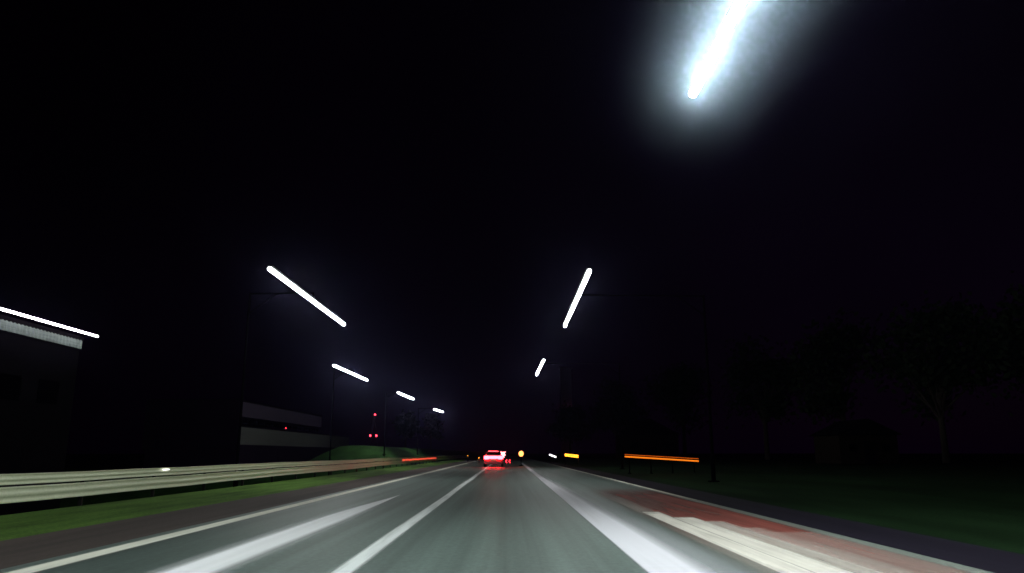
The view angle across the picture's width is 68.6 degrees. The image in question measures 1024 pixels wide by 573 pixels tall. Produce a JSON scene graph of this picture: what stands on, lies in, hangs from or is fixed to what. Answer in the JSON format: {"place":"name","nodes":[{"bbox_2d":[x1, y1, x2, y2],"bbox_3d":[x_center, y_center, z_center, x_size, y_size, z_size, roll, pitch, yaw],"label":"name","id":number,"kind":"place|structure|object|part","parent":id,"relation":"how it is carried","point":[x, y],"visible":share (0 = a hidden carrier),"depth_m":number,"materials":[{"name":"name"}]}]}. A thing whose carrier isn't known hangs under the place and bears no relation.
{"place":"outdoors","nodes":[
{"label":"outdoors","id":0,"kind":"place"},
{"bbox_2d":[0,457,483,569],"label":"road shoulder","id":1,"kind":"object","parent":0,"point":[24,550],"visible":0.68,"depth_m":13.94},
{"bbox_2d":[0,454,507,540],"bbox_3d":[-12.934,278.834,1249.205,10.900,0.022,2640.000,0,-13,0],"label":"grass verge","id":2,"kind":"object","parent":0,"point":[17,525],"depth_m":19.12,"materials":[{"name":"green plant"}]},
{"bbox_2d":[0,455,468,505],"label":"guard rail","id":3,"kind":"object","parent":2,"relation":"on","point":[81,489],"visible":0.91,"depth_m":22.76,"materials":[{"name":"metal"}]},
{"bbox_2d":[60,445,486,507],"bbox_3d":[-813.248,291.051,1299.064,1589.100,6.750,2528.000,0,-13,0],"label":"grass bank","id":4,"kind":"structure","parent":0,"point":[85,462],"depth_m":91.12,"materials":[{"name":"green plant"}]},
{"bbox_2d":[142,399,348,467],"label":"warehouse","id":5,"kind":"structure","parent":4,"relation":"on","point":[188,432],"depth_m":94.83,"materials":[{"name":"grey metal"}]},
{"bbox_2d":[370,414,376,445],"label":"lattice mast","id":6,"kind":"object","parent":4,"relation":"on","point":[375,435],"visible":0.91,"depth_m":245.44,"materials":[{"name":"red"}]},
{"bbox_2d":[382,391,412,456],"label":"street lamp","id":7,"kind":"object","parent":4,"relation":"on","point":[403,394],"visible":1,"depth_m":93.18,"materials":[{"name":"black metal"}]},
{"bbox_2d":[389,409,423,447],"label":"tree","id":8,"kind":"object","parent":4,"relation":"on","point":[406,426],"visible":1,"depth_m":154.01,"materials":[{"name":"green plant"}]},
{"bbox_2d":[417,408,442,454],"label":"street lamp","id":9,"kind":"object","parent":4,"relation":"on","point":[418,421],"visible":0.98,"depth_m":125.99,"materials":[{"name":"black metal"}]},
{"bbox_2d":[418,410,447,448],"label":"tree","id":10,"kind":"object","parent":4,"relation":"on","point":[432,427],"visible":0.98,"depth_m":186.36,"materials":[{"name":"green plant"}]},
{"bbox_2d":[0,456,993,572],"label":"road","id":11,"kind":"structure","parent":0,"point":[514,517],"depth_m":11.89,"materials":[{"name":"grey asphalt"}]},
{"bbox_2d":[6,460,478,572],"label":"edge line","id":12,"kind":"object","parent":11,"relation":"on","point":[44,566],"visible":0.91,"depth_m":11.71,"materials":[{"name":"beige paint"}]},
{"bbox_2d":[161,495,398,572],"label":"arrow stroke","id":13,"kind":"object","parent":11,"relation":"on","point":[213,563],"visible":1,"depth_m":10.70,"materials":[{"name":"white paint"}]},
{"bbox_2d":[332,464,491,572],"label":"lane line","id":14,"kind":"object","parent":11,"relation":"on","point":[358,560],"visible":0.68,"depth_m":11.71,"materials":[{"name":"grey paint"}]},
{"bbox_2d":[484,451,503,466],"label":"car","id":15,"kind":"object","parent":11,"relation":"on","point":[493,457],"visible":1,"depth_m":72.09,"materials":[{"name":"paint"}]},
{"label":"rear window","id":16,"kind":"part","parent":15,"relation":"part of","materials":[{"name":"black glass"}]},
{"bbox_2d":[505,459,510,465],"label":"chevron board","id":17,"kind":"object","parent":11,"relation":"on","point":[508,461],"visible":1,"depth_m":77.94,"materials":[{"name":"red"}]},
{"bbox_2d":[519,451,523,465],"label":"warning beacon","id":18,"kind":"object","parent":11,"relation":"on","point":[521,453],"visible":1,"depth_m":77.98,"materials":[{"name":"yellow"}]},
{"bbox_2d":[552,464,673,494],"bbox_3d":[4.991,11.235,44.656,0.200,0.001,88.000,0,-13,0],"label":"edge line","id":19,"kind":"object","parent":11,"relation":"on","point":[621,481],"visible":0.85,"depth_m":33.73,"materials":[{"name":"beige paint"}]},
{"bbox_2d":[522,463,710,572],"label":"exit lane line","id":20,"kind":"object","parent":11,"relation":"on","point":[648,554],"visible":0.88,"depth_m":11.31,"materials":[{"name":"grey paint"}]},
{"bbox_2d":[610,492,943,572],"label":"red surface","id":21,"kind":"object","parent":11,"relation":"on","point":[778,534],"visible":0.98,"depth_m":12.47,"materials":[{"name":"red paint"}]},
{"bbox_2d":[643,512,813,572],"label":"hatch bar","id":22,"kind":"object","parent":21,"relation":"on","point":[771,562],"visible":1,"depth_m":10.45,"materials":[{"name":"beige paint"}]},
{"bbox_2d":[674,517,852,572],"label":"hatch bar","id":23,"kind":"object","parent":21,"relation":"on","point":[806,562],"visible":1,"depth_m":10.22,"materials":[{"name":"beige paint"}]},
{"bbox_2d":[725,525,868,572],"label":"hatch bar","id":24,"kind":"object","parent":21,"relation":"on","point":[843,564],"visible":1,"depth_m":9.33,"materials":[{"name":"beige paint"}]},
{"bbox_2d":[500,451,505,457],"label":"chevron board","id":25,"kind":"object","parent":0,"point":[503,453],"visible":0.53,"depth_m":89.79,"materials":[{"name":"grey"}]},
{"bbox_2d":[0,0,1023,453],"label":"sky","id":26,"kind":"structure","parent":0,"point":[445,178],"materials":[{"name":"black"}]},
{"bbox_2d":[508,454,1023,553],"bbox_3d":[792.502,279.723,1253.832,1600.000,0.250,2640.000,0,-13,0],"label":"grass field","id":27,"kind":"structure","parent":0,"point":[976,499],"depth_m":28.04,"materials":[{"name":"green plant"}]},
{"bbox_2d":[559,367,572,455],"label":"tower","id":28,"kind":"structure","parent":27,"relation":"on","point":[565,385],"depth_m":296.10,"materials":[{"name":"concrete"}]},
{"bbox_2d":[565,454,577,464],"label":"light barrier","id":29,"kind":"object","parent":27,"relation":"on","point":[573,455],"visible":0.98,"depth_m":87.81,"materials":[{"name":"yellow"}]},
{"bbox_2d":[536,358,624,468],"bbox_3d":[5.710,10.835,62.318,7.060,9.028,11.043,0,-13,0],"label":"street lamp","id":30,"kind":"object","parent":27,"relation":"on","point":[539,368],"visible":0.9,"depth_m":62.65,"materials":[{"name":"black metal"}]},
{"bbox_2d":[563,267,719,481],"bbox_3d":[6.154,4.786,35.084,6.500,9.028,13.243,0,-13,0],"label":"street lamp","id":31,"kind":"object","parent":27,"relation":"on","point":[584,279],"visible":0.94,"depth_m":35.09,"materials":[{"name":"black metal"}]},
{"bbox_2d":[614,418,679,457],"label":"house","id":32,"kind":"structure","parent":27,"relation":"on","point":[649,437],"depth_m":147.05,"materials":[{"name":"brick"}]},
{"bbox_2d":[630,442,639,448],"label":"window","id":33,"kind":"structure","parent":32,"relation":"in","point":[633,445],"depth_m":146.79,"materials":[{"name":"glass"}]},
{"bbox_2d":[648,447,653,457],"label":"door","id":34,"kind":"structure","parent":32,"relation":"in","point":[650,449],"depth_m":146.53,"materials":[{"name":"black"}]},
{"bbox_2d":[662,442,670,448],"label":"window","id":35,"kind":"structure","parent":32,"relation":"in","point":[665,445],"depth_m":146.82,"materials":[{"name":"glass"}]},
{"bbox_2d":[625,454,698,473],"bbox_3d":[9.732,11.586,48.797,4.795,1.341,0.500,0,-13,0],"label":"light barrier","id":36,"kind":"object","parent":27,"relation":"on","point":[650,458],"visible":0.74,"depth_m":48.77,"materials":[{"name":"orange"}]},
{"bbox_2d":[689,0,746,96],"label":"street lamp","id":37,"kind":"object","parent":27,"relation":"on","point":[734,10],"visible":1,"depth_m":13.00,"materials":[{"name":"white"}]},
{"bbox_2d":[705,326,812,459],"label":"tree","id":38,"kind":"object","parent":27,"relation":"on","point":[768,405],"visible":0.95,"depth_m":128.16,"materials":[{"name":"green plant"}]},
{"bbox_2d":[522,456,1023,572],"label":"road gutter","id":39,"kind":"object","parent":27,"relation":"on","point":[984,558],"visible":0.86,"depth_m":12.53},
{"bbox_2d":[764,307,885,425],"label":"tree","id":40,"kind":"object","parent":27,"relation":"on","point":[811,365],"visible":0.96,"depth_m":102.41,"materials":[{"name":"green plant"}]},
{"bbox_2d":[809,419,902,463],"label":"house","id":41,"kind":"structure","parent":27,"relation":"on","point":[863,441],"depth_m":70.65,"materials":[{"name":"brick"}]},
{"bbox_2d":[848,444,857,451],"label":"window","id":42,"kind":"structure","parent":41,"relation":"in","point":[851,447],"depth_m":70.50,"materials":[{"name":"glass"}]},
{"bbox_2d":[863,441,875,463],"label":"door","id":43,"kind":"structure","parent":41,"relation":"in","point":[869,448],"depth_m":70.41,"materials":[{"name":"black"}]},
{"bbox_2d":[880,444,890,451],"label":"window","id":44,"kind":"structure","parent":41,"relation":"in","point":[884,447],"depth_m":70.51,"materials":[{"name":"glass"}]},
{"bbox_2d":[839,290,1023,462],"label":"tree","id":45,"kind":"object","parent":27,"relation":"on","point":[948,370],"visible":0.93,"depth_m":82.46,"materials":[{"name":"green plant"}]},
{"bbox_2d":[946,270,1023,400],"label":"tree","id":46,"kind":"object","parent":27,"relation":"on","point":[1008,348],"visible":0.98,"depth_m":76.04,"materials":[{"name":"green plant"}]},
{"bbox_3d":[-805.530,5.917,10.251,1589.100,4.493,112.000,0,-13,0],"label":"rough ground","id":47,"kind":"structure","parent":0,"visible":0},
{"bbox_2d":[0,307,98,514],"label":"flat roofed building","id":48,"kind":"structure","parent":47,"relation":"on","point":[38,367],"depth_m":47.60,"materials":[{"name":"white"}]},
{"bbox_2d":[0,373,21,400],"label":"window","id":49,"kind":"structure","parent":48,"relation":"in","point":[10,385],"depth_m":45.22,"materials":[{"name":"black glass"}]},
{"bbox_2d":[36,379,59,404],"bbox_3d":[-30.279,6.889,48.996,0.080,1.500,2.200,0,-13,0],"label":"window","id":50,"kind":"structure","parent":48,"relation":"in","point":[48,390],"depth_m":48.87,"materials":[{"name":"black glass"}]},
{"bbox_2d":[233,264,345,486],"bbox_3d":[-10.913,5.194,34.481,3.400,10.086,13.043,0,-13,0],"label":"street lamp","id":51,"kind":"object","parent":47,"relation":"on","point":[278,273],"visible":0.74,"depth_m":34.51,"materials":[{"name":"black metal"}]},
{"bbox_2d":[328,363,367,474],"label":"street lamp","id":52,"kind":"object","parent":47,"relation":"on","point":[339,367],"visible":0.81,"depth_m":66.60,"materials":[{"name":"black metal"}]}
]}

